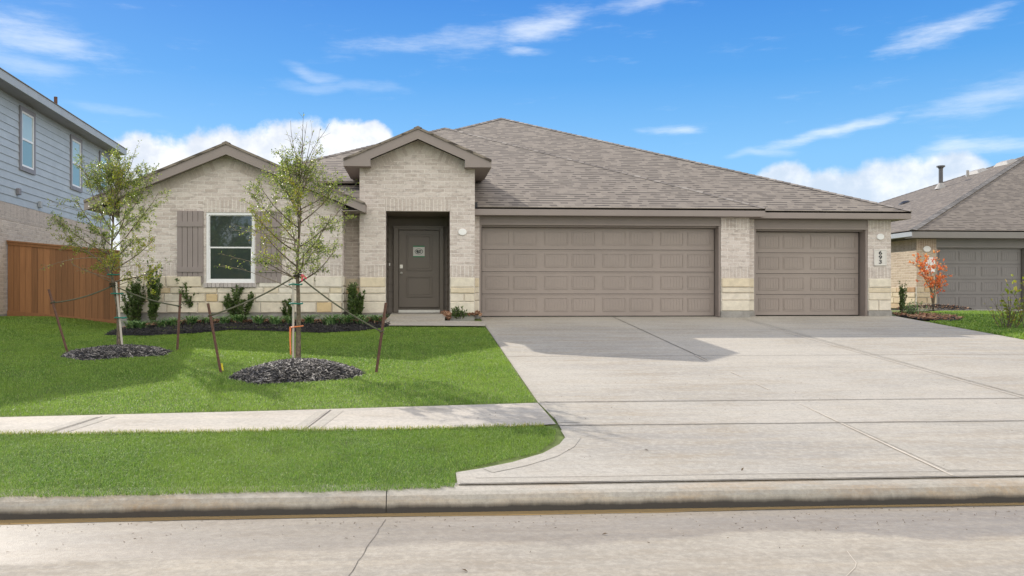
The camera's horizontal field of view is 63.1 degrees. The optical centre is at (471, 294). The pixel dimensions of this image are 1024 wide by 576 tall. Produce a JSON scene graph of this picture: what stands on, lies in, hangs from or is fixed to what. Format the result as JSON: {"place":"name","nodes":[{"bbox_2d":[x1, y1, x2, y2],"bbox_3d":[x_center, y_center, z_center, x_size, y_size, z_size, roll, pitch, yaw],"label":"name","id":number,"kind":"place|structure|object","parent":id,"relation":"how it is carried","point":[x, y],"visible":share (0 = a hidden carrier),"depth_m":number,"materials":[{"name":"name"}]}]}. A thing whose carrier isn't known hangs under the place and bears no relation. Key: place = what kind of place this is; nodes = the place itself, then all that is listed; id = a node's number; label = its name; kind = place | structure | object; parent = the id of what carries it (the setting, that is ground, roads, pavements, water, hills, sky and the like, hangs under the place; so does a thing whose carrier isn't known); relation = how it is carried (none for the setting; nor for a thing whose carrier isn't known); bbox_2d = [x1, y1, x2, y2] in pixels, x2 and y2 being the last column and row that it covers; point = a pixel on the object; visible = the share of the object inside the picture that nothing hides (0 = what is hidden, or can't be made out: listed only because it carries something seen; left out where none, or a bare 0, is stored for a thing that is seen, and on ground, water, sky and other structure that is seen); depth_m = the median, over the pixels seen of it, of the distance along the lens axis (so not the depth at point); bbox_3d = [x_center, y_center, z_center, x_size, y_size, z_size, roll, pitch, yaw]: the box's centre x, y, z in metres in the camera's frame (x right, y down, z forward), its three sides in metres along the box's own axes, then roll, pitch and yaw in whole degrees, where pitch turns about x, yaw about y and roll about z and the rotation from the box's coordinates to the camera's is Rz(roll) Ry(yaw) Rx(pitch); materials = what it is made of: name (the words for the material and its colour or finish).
{"place":"outdoors","nodes":[
{"label":"outdoors","id":0,"kind":"place"},
{"bbox_2d":[0,403,555,435],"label":"sidewalk","id":1,"kind":"structure","parent":0,"point":[468,415],"depth_m":9.01,"materials":[{"name":"concrete"}]},
{"bbox_2d":[385,313,484,325],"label":"front path","id":2,"kind":"structure","parent":0,"point":[427,319],"depth_m":18.04,"materials":[{"name":"concrete"}]},
{"bbox_2d":[0,505,1023,575],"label":"road","id":3,"kind":"structure","parent":0,"point":[989,541],"depth_m":5.63,"materials":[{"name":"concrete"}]},
{"bbox_2d":[0,503,1023,524],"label":"gutter water","id":4,"kind":"structure","parent":3,"relation":"on","point":[45,521],"depth_m":6.49,"materials":[{"name":"brown liquid"}]},
{"bbox_2d":[0,310,1023,488],"bbox_3d":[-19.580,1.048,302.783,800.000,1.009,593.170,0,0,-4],"label":"ground","id":5,"kind":"structure","parent":0,"point":[559,437],"depth_m":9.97,"materials":[{"name":"green plant"}]},
{"bbox_2d":[47,289,68,351],"bbox_3d":[-6.875,0.490,13.855,0.373,1.161,0.049,0,0,-4],"label":"metal stake","id":6,"kind":"object","parent":5,"relation":"on","point":[58,321],"visible":0.97,"depth_m":13.84,"materials":[{"name":"metal"}]},
{"bbox_2d":[0,67,126,315],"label":"two storey house","id":7,"kind":"structure","parent":5,"relation":"on","point":[42,138],"depth_m":22.06,"materials":[{"name":"wood"}]},
{"bbox_2d":[19,105,35,174],"bbox_3d":[-11.360,-3.924,21.281,0.045,1.612,1.023,0,0,-8],"label":"window","id":8,"kind":"structure","parent":7,"relation":"in","point":[27,118],"depth_m":21.29,"materials":[{"name":"white plastic"}]},
{"bbox_2d":[70,134,82,192],"bbox_3d":[-11.902,-3.924,25.048,0.045,1.612,1.040,0,0,-8],"label":"window","id":9,"kind":"structure","parent":7,"relation":"in","point":[76,182],"depth_m":25.00,"materials":[{"name":"blue glass"}]},
{"bbox_2d":[99,150,108,192],"bbox_3d":[-12.306,-4.049,27.851,0.045,1.362,1.017,0,0,-8],"label":"window","id":10,"kind":"structure","parent":7,"relation":"in","point":[101,157],"depth_m":27.70,"materials":[{"name":"blue glass"}]},
{"bbox_2d":[6,240,120,322],"bbox_3d":[-9.486,-0.195,20.160,3.390,2.216,0.140,0,0,-4],"label":"wooden fence","id":11,"kind":"object","parent":5,"relation":"on","point":[29,284],"visible":0.66,"depth_m":20.11,"materials":[{"name":"brown wood"}]},
{"bbox_2d":[38,140,171,344],"bbox_3d":[-6.304,-0.855,14.411,2.093,3.728,2.128,0,0,-4],"label":"oak tree","id":12,"kind":"object","parent":5,"relation":"on","point":[115,173],"visible":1,"depth_m":14.47,"materials":[{"name":"green plant"}]},
{"bbox_2d":[51,286,111,304],"bbox_3d":[-6.594,-0.014,14.185,1.085,0.390,0.149,0,0,-41],"label":"guy strap","id":13,"kind":"object","parent":12,"relation":"attached to","point":[81,297],"visible":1,"depth_m":14.15,"materials":[{"name":"fabric"}]},
{"bbox_2d":[107,274,126,343],"bbox_3d":[-6.178,0.323,14.488,0.340,1.367,0.182,0,0,-4],"label":"support pole","id":14,"kind":"object","parent":12,"relation":"attached to","point":[119,317],"visible":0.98,"depth_m":14.45,"materials":[{"name":"grey wood"}]},
{"bbox_2d":[109,283,181,307],"bbox_3d":[-5.606,0.014,14.294,1.476,0.446,0.148,0,0,17],"label":"guy strap","id":15,"kind":"object","parent":12,"relation":"attached to","point":[110,284],"visible":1,"depth_m":14.29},
{"bbox_2d":[57,344,171,361],"bbox_3d":[-5.908,0.951,13.803,1.764,0.226,1.670,0,0,-31],"label":"mulch ring","id":16,"kind":"object","parent":5,"relation":"on","point":[110,351],"visible":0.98,"depth_m":13.48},
{"bbox_2d":[176,294,181,349],"bbox_3d":[-4.957,0.525,14.072,0.102,1.075,0.048,0,0,-4],"label":"metal stake","id":17,"kind":"object","parent":5,"relation":"on","point":[178,324],"visible":0.98,"depth_m":14.06,"materials":[{"name":"metal"}]},
{"bbox_2d":[207,303,221,371],"bbox_3d":[-3.675,0.683,11.915,0.242,1.116,0.048,0,0,-4],"label":"metal stake","id":18,"kind":"object","parent":5,"relation":"on","point":[214,338],"visible":0.96,"depth_m":11.90,"materials":[{"name":"metal"}]},
{"bbox_2d":[105,314,390,334],"bbox_3d":[-4.573,0.626,17.503,5.832,0.340,3.056,0,0,-4],"label":"flower bed","id":19,"kind":"object","parent":5,"relation":"on","point":[318,325],"visible":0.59,"depth_m":16.97,"materials":[{"name":"black plant"}]},
{"bbox_2d":[115,319,149,328],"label":"grass clump","id":20,"kind":"object","parent":19,"relation":"on","point":[130,325],"visible":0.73,"depth_m":17.13,"materials":[{"name":"green plant"}]},
{"bbox_2d":[120,275,146,321],"bbox_3d":[-7.289,0.175,17.801,0.451,1.172,0.629,0,0,20],"label":"shrub","id":21,"kind":"object","parent":19,"relation":"on","point":[132,309],"visible":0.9,"depth_m":17.79,"materials":[{"name":"green plant"}]},
{"bbox_2d":[127,320,154,327],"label":"grass clump","id":22,"kind":"object","parent":19,"relation":"on","point":[140,324],"visible":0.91,"depth_m":17.03,"materials":[{"name":"green plant"}]},
{"bbox_2d":[145,260,163,323],"bbox_3d":[-6.795,-0.006,17.797,0.350,1.463,0.507,0,0,-39],"label":"shrub","id":23,"kind":"object","parent":19,"relation":"on","point":[153,306],"visible":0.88,"depth_m":17.70,"materials":[{"name":"green plant"}]},
{"bbox_2d":[148,320,170,326],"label":"grass clump","id":24,"kind":"object","parent":19,"relation":"on","point":[161,323],"visible":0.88,"depth_m":17.16,"materials":[{"name":"green plant"}]},
{"bbox_2d":[155,317,186,325],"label":"grass clump","id":25,"kind":"object","parent":19,"relation":"on","point":[174,321],"visible":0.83,"depth_m":17.29,"materials":[{"name":"green plant"}]},
{"bbox_2d":[174,276,201,308],"bbox_3d":[-6.140,0.107,18.246,0.739,1.088,0.572,0,0,-32],"label":"shrub","id":26,"kind":"object","parent":19,"relation":"on","point":[188,302],"visible":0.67,"depth_m":18.08,"materials":[{"name":"green plant"}]},
{"bbox_2d":[176,315,202,324],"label":"grass clump","id":27,"kind":"object","parent":19,"relation":"on","point":[192,319],"visible":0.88,"depth_m":17.49,"materials":[{"name":"green plant"}]},
{"bbox_2d":[197,317,217,322],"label":"grass clump","id":28,"kind":"object","parent":19,"relation":"on","point":[205,319],"visible":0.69,"depth_m":17.61,"materials":[{"name":"green plant"}]},
{"bbox_2d":[216,316,235,323],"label":"grass clump","id":29,"kind":"object","parent":19,"relation":"on","point":[223,319],"visible":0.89,"depth_m":17.67,"materials":[{"name":"green plant"}]},
{"bbox_2d":[222,284,254,319],"bbox_3d":[-5.083,0.214,18.195,0.757,0.872,0.674,0,0,-4],"label":"shrub","id":30,"kind":"object","parent":19,"relation":"on","point":[236,300],"visible":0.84,"depth_m":18.06,"materials":[{"name":"green plant"}]},
{"bbox_2d":[220,314,256,322],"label":"grass clump","id":31,"kind":"object","parent":19,"relation":"on","point":[239,318],"visible":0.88,"depth_m":17.75,"materials":[{"name":"green plant"}]},
{"bbox_2d":[249,314,270,323],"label":"grass clump","id":32,"kind":"object","parent":19,"relation":"on","point":[255,319],"visible":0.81,"depth_m":17.66,"materials":[{"name":"green plant"}]},
{"bbox_2d":[259,315,289,324],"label":"grass clump","id":33,"kind":"object","parent":19,"relation":"on","point":[273,319],"visible":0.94,"depth_m":17.56,"materials":[{"name":"green plant"}]},
{"bbox_2d":[280,298,291,318],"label":"shrub","id":34,"kind":"object","parent":19,"relation":"on","point":[288,313],"visible":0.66,"depth_m":18.21,"materials":[{"name":"green plant"}]},
{"bbox_2d":[278,316,303,323],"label":"grass clump","id":35,"kind":"object","parent":19,"relation":"on","point":[288,320],"visible":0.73,"depth_m":17.69,"materials":[{"name":"green plant"}]},
{"bbox_2d":[302,314,321,323],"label":"grass clump","id":36,"kind":"object","parent":19,"relation":"on","point":[309,319],"visible":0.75,"depth_m":17.72,"materials":[{"name":"green plant"}]},
{"bbox_2d":[305,314,350,324],"bbox_3d":[-3.011,0.530,17.514,1.084,0.232,1.092,0,0,-23],"label":"grass clump","id":37,"kind":"object","parent":19,"relation":"on","point":[332,320],"visible":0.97,"depth_m":17.47,"materials":[{"name":"green plant"}]},
{"bbox_2d":[326,313,360,323],"bbox_3d":[-2.739,0.518,17.820,0.946,0.220,1.057,0,0,-4],"label":"grass clump","id":38,"kind":"object","parent":19,"relation":"on","point":[345,319],"visible":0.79,"depth_m":17.73,"materials":[{"name":"green plant"}]},
{"bbox_2d":[347,282,366,318],"bbox_3d":[-2.586,0.170,18.394,0.473,0.944,0.408,0,0,-38],"label":"shrub","id":39,"kind":"object","parent":19,"relation":"on","point":[355,304],"visible":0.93,"depth_m":18.34,"materials":[{"name":"green plant"}]},
{"bbox_2d":[348,314,375,323],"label":"grass clump","id":40,"kind":"object","parent":19,"relation":"on","point":[361,317],"visible":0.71,"depth_m":17.63,"materials":[{"name":"green plant"}]},
{"bbox_2d":[365,314,395,322],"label":"grass clump","id":41,"kind":"object","parent":19,"relation":"on","point":[376,317],"visible":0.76,"depth_m":18.02,"materials":[{"name":"green plant"}]},
{"bbox_2d":[0,421,543,435],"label":"edge grass","id":42,"kind":"structure","parent":5,"relation":"on","point":[255,430],"depth_m":8.49,"materials":[{"name":"plant"}]},
{"bbox_2d":[0,425,559,497],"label":"verge grass","id":43,"kind":"structure","parent":5,"relation":"on","point":[469,443],"depth_m":7.46,"materials":[{"name":"green plant"}]},
{"bbox_2d":[228,357,364,384],"bbox_3d":[-2.597,1.079,11.961,2.009,0.293,1.998,0,0,-41],"label":"mulch ring","id":44,"kind":"object","parent":5,"relation":"on","point":[296,370],"visible":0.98,"depth_m":11.56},
{"bbox_2d":[217,112,356,357],"bbox_3d":[-2.564,-0.766,12.530,2.046,3.873,1.977,0,0,43],"label":"oak tree","id":45,"kind":"object","parent":44,"relation":"on","point":[297,195],"visible":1,"depth_m":12.58,"materials":[{"name":"green plant"}]},
{"bbox_2d":[208,272,301,317],"bbox_3d":[-3.168,0.000,12.266,1.420,0.691,0.150,0,0,-34],"label":"guy strap","id":46,"kind":"object","parent":45,"relation":"attached to","point":[212,314],"visible":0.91,"depth_m":12.26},
{"bbox_2d":[288,282,302,358],"bbox_3d":[-2.667,0.493,12.613,0.224,1.350,0.181,0,0,-4],"label":"support pole","id":47,"kind":"object","parent":45,"relation":"attached to","point":[292,284],"visible":0.68,"depth_m":12.58,"materials":[{"name":"grey wood"}]},
{"bbox_2d":[289,325,303,354],"bbox_3d":[-2.659,0.694,12.624,0.217,0.450,0.178,0,0,-4],"label":"ribbon","id":48,"kind":"object","parent":47,"relation":"attached to","point":[290,335],"visible":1,"depth_m":12.57,"materials":[{"name":"orange plastic"}]},
{"bbox_2d":[293,272,384,333],"bbox_3d":[-1.979,0.117,12.334,1.601,0.927,0.149,0,0,24],"label":"guy strap","id":49,"kind":"object","parent":45,"relation":"attached to","point":[299,275],"visible":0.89,"depth_m":12.30,"materials":[{"name":"fabric"}]},
{"bbox_2d":[375,303,386,373],"bbox_3d":[-1.313,0.682,11.990,0.194,1.130,0.049,0,0,-4],"label":"metal stake","id":50,"kind":"object","parent":5,"relation":"on","point":[381,337],"visible":0.97,"depth_m":11.98,"materials":[{"name":"metal"}]},
{"bbox_2d":[441,310,481,320],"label":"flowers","id":51,"kind":"object","parent":5,"relation":"on","point":[447,314],"visible":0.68,"depth_m":18.79,"materials":[{"name":"orange plant"}]},
{"bbox_2d":[451,305,466,318],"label":"shrub","id":52,"kind":"object","parent":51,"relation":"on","point":[455,313],"visible":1,"depth_m":18.32,"materials":[{"name":"green plant"}]},
{"bbox_2d":[83,118,911,325],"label":"brick house","id":53,"kind":"structure","parent":5,"relation":"on","point":[500,217],"depth_m":19.79,"materials":[{"name":"brick"}]},
{"bbox_2d":[206,212,254,282],"bbox_3d":[-5.280,-1.022,18.248,1.046,1.540,0.078,0,0,-4],"label":"window","id":54,"kind":"structure","parent":53,"relation":"in","point":[220,237],"depth_m":18.24,"materials":[{"name":"glass"}]},
{"bbox_2d":[399,230,438,306],"bbox_3d":[-1.271,-0.619,20.093,0.966,1.856,0.123,0,0,-4],"label":"front door","id":55,"kind":"structure","parent":53,"relation":"in","point":[418,276],"depth_m":20.10,"materials":[{"name":"paint"}]},
{"bbox_2d":[413,246,424,256],"bbox_3d":[-1.275,-1.036,20.097,0.278,0.278,0.004,0,0,-4],"label":"notice","id":56,"kind":"object","parent":55,"relation":"attached to","point":[418,251],"visible":1,"depth_m":20.10,"materials":[{"name":"paper"}]},
{"bbox_2d":[482,227,713,316],"bbox_3d":[3.039,-0.553,19.897,5.686,2.155,0.081,0,0,-4],"label":"garage door","id":57,"kind":"structure","parent":53,"relation":"in","point":[526,271],"depth_m":19.87,"materials":[{"name":"paint"}]},
{"bbox_2d":[756,232,858,315],"bbox_3d":[8.245,-0.525,20.485,2.680,2.090,0.081,0,0,-4],"label":"garage door","id":58,"kind":"structure","parent":53,"relation":"in","point":[798,273],"depth_m":20.46,"materials":[{"name":"paint"}]},
{"bbox_2d":[0,476,1023,519],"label":"curb","id":59,"kind":"structure","parent":5,"relation":"on","point":[689,494],"depth_m":6.62,"materials":[{"name":"concrete"}]},
{"bbox_2d":[892,311,963,320],"bbox_3d":[10.996,0.519,20.152,1.288,0.214,2.002,0,0,-4],"label":"mulch strip","id":60,"kind":"object","parent":5,"relation":"on","point":[928,316],"visible":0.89,"depth_m":19.78,"materials":[{"name":"brown wood"}]},
{"bbox_2d":[898,280,907,312],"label":"shrub","id":61,"kind":"object","parent":60,"relation":"on","point":[902,294],"visible":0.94,"depth_m":20.73,"materials":[{"name":"green plant"}]},
{"bbox_2d":[901,299,926,314],"bbox_3d":[10.752,0.341,20.326,0.487,0.471,0.611,0,0,-4],"label":"shrub","id":62,"kind":"object","parent":60,"relation":"on","point":[913,310],"visible":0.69,"depth_m":20.23,"materials":[{"name":"green plant"}]},
{"bbox_2d":[879,156,1023,310],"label":"neighbour house","id":63,"kind":"structure","parent":5,"relation":"on","point":[969,225],"depth_m":27.81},
{"bbox_2d":[937,249,1020,308],"bbox_3d":[16.902,-0.510,27.763,2.959,2.010,0.050,0,0,-4],"label":"garage door","id":64,"kind":"structure","parent":63,"relation":"in","point":[978,275],"depth_m":27.75,"materials":[{"name":"grey paint"}]},
{"bbox_2d":[925,310,1023,338],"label":"side lawn grass","id":65,"kind":"structure","parent":5,"relation":"on","point":[981,318],"depth_m":18.70,"materials":[{"name":"green plant"}]},
{"bbox_2d":[988,296,1023,327],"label":"shrub","id":66,"kind":"object","parent":5,"relation":"on","point":[1008,318],"visible":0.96,"depth_m":17.79,"materials":[{"name":"green plant"}]},
{"bbox_2d":[1000,274,1023,326],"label":"shrub","id":67,"kind":"object","parent":5,"relation":"on","point":[1015,293],"visible":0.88,"depth_m":17.75,"materials":[{"name":"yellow plant"}]},
{"bbox_2d":[0,0,1023,249],"label":"sky","id":68,"kind":"structure","parent":0,"point":[863,99],"materials":[{"name":"blue"}]},
{"bbox_2d":[456,316,1023,483],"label":"driveway","id":69,"kind":"structure","parent":0,"point":[768,382],"depth_m":10.33,"materials":[{"name":"concrete"}]},
{"bbox_2d":[896,304,973,309],"bbox_3d":[14.459,0.397,26.040,2.303,0.211,1.334,0,0,-4],"label":"mulch ring","id":70,"kind":"object","parent":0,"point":[949,307],"visible":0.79,"depth_m":25.84,"materials":[{"name":"plant"}]},
{"bbox_2d":[908,250,951,310],"bbox_3d":[14.456,-0.452,26.114,1.418,1.948,1.048,0,0,-20],"label":"red tree","id":71,"kind":"object","parent":70,"relation":"on","point":[936,282],"visible":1,"depth_m":25.97,"materials":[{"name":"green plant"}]},
{"bbox_2d":[942,310,1021,310],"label":"neighbour driveway","id":72,"kind":"structure","parent":0,"point":[977,310],"depth_m":26.77,"materials":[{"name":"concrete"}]}
]}

